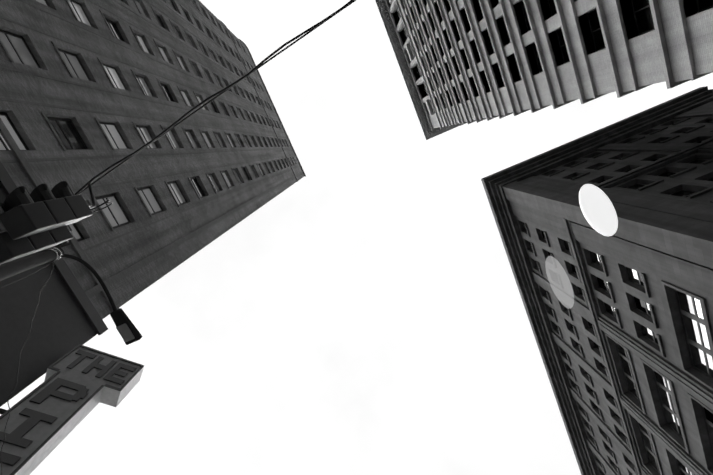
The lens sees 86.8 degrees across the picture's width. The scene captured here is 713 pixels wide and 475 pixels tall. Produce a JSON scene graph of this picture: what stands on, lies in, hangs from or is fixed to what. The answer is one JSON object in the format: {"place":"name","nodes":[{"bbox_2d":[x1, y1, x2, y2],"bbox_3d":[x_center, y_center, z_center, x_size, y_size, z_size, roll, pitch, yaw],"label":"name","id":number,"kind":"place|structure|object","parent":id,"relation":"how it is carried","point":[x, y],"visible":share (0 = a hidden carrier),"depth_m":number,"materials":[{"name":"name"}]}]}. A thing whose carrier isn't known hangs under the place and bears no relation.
{"place":"outdoors","nodes":[
{"label":"outdoors","id":0,"kind":"place"},
{"bbox_2d":[77,0,355,194],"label":"overhead cable","id":1,"kind":"object","parent":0,"point":[208,102],"visible":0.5,"depth_m":5.49,"materials":[{"name":"black rubber"}]},
{"bbox_2d":[0,0,712,474],"label":"sky","id":2,"kind":"structure","parent":0,"point":[370,317],"materials":[{"name":"white"}]},
{"bbox_2d":[545,257,573,307],"bbox_3d":[0.016,0.004,0.030,0.002,0.001,0.004,-24,-87,2],"label":"translucent disc","id":3,"kind":"object","parent":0,"point":[555,272],"visible":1,"depth_m":0.03,"materials":[{"name":"white"}]},
{"bbox_2d":[579,184,617,235],"bbox_3d":[0.019,-0.002,0.030,0.002,0.001,0.005,-31,-90,0],"label":"disc","id":4,"kind":"object","parent":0,"point":[598,209],"visible":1,"depth_m":0.03,"materials":[{"name":"white"}]},
{"label":"ground","id":5,"kind":"structure","parent":0,"visible":0},
{"bbox_2d":[0,247,63,280],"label":"strain pole","id":6,"kind":"object","parent":5,"relation":"on","point":[15,268],"visible":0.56,"depth_m":6.72,"materials":[{"name":"metal"}]},
{"bbox_2d":[45,249,57,261],"bbox_3d":[-5.962,0.344,7.366,0.262,0.032,0.262,-23,-77,4],"label":"pipe clamp","id":7,"kind":"object","parent":6,"relation":"attached to","point":[56,253],"visible":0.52,"depth_m":7.35,"materials":[{"name":"metal"}]},
{"bbox_2d":[0,259,57,287],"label":"service drop wire","id":8,"kind":"object","parent":7,"relation":"attached to","point":[28,275],"visible":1,"depth_m":6.55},
{"bbox_2d":[50,247,61,259],"bbox_3d":[-5.965,0.323,7.454,0.262,0.032,0.262,-23,-77,4],"label":"pipe clamp","id":9,"kind":"object","parent":6,"relation":"attached to","point":[59,251],"visible":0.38,"depth_m":7.43,"materials":[{"name":"metal"}]},
{"bbox_2d":[0,262,53,474],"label":"wire","id":10,"kind":"object","parent":9,"relation":"attached to","point":[18,368],"visible":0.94,"depth_m":7.31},
{"bbox_2d":[61,254,116,310],"bbox_3d":[-5.587,0.943,7.826,0.110,0.729,1.649,-27,-77,5],"label":"street lamp arm","id":11,"kind":"object","parent":6,"relation":"attached to","point":[98,277],"visible":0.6,"depth_m":8.11},
{"bbox_2d":[110,308,141,344],"bbox_3d":[-5.080,1.950,8.261,0.337,0.199,0.800,-23,-77,4],"label":"street lamp head","id":12,"kind":"object","parent":11,"relation":"attached to","point":[128,331],"visible":1,"depth_m":8.20,"materials":[{"name":"metal"}]},
{"bbox_2d":[0,161,107,406],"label":"tower podium","id":13,"kind":"object","parent":5,"relation":"on","point":[67,318],"visible":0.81,"depth_m":12.34,"materials":[{"name":"concrete"}]},
{"bbox_2d":[0,344,143,474],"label":"sign","id":14,"kind":"object","parent":13,"relation":"attached to","point":[53,410],"visible":1,"depth_m":10.74,"materials":[{"name":"metal"}]},
{"bbox_2d":[0,0,305,318],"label":"tower","id":15,"kind":"structure","parent":5,"relation":"on","point":[90,90],"depth_m":23.32,"materials":[{"name":"brick"}]},
{"bbox_2d":[375,0,712,139],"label":"pale office building","id":16,"kind":"structure","parent":5,"relation":"on","point":[461,62],"depth_m":29.58,"materials":[{"name":"concrete"}]},
{"bbox_2d":[481,86,712,474],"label":"dark stone building","id":17,"kind":"structure","parent":5,"relation":"on","point":[625,344],"depth_m":26.31,"materials":[{"name":"grey stone"}]},
{"bbox_3d":[10.581,-9.808,1.465,0.300,10.200,0.300,-23,-77,4],"label":"strain pole","id":18,"kind":"object","parent":5,"relation":"on","visible":0},
{"bbox_2d":[75,0,353,194],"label":"overhead cable","id":19,"kind":"object","parent":18,"relation":"attached to","point":[212,96],"visible":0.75,"depth_m":5.39,"materials":[{"name":"black rubber"}]},
{"bbox_2d":[88,183,95,204],"bbox_3d":[-3.820,-0.620,5.447,0.040,0.040,0.316,-5,-76,0],"label":"signal clamp link","id":20,"kind":"object","parent":19,"relation":"attached to","point":[91,194],"visible":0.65,"depth_m":5.43,"materials":[{"name":"metal"}]},
{"bbox_2d":[91,198,109,209],"bbox_3d":[-3.811,-0.502,5.630,0.366,0.184,0.024,-29,-77,6],"label":"metal bracket","id":21,"kind":"object","parent":20,"relation":"attached to","point":[107,199],"visible":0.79,"depth_m":5.67,"materials":[{"name":"grey metal"}]},
{"bbox_3d":[-3.803,-0.424,5.309,0.060,0.320,0.060,-23,-77,4],"label":"signal hanger","id":22,"kind":"object","parent":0,"visible":0},
{"bbox_2d":[0,181,92,239],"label":"traffic signal","id":23,"kind":"object","parent":22,"relation":"hanging from","point":[43,207],"visible":1,"depth_m":4.34,"materials":[{"name":"metal"}]},
{"bbox_3d":[-4.832,0.489,4.162,2.236,0.118,0.353,-23,-77,4],"label":"signal tether","id":24,"kind":"object","parent":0,"visible":0},
{"bbox_2d":[0,225,73,264],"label":"traffic signal","id":25,"kind":"object","parent":24,"relation":"attached to","point":[11,249],"visible":0.67,"depth_m":4.47,"materials":[{"name":"metal"}]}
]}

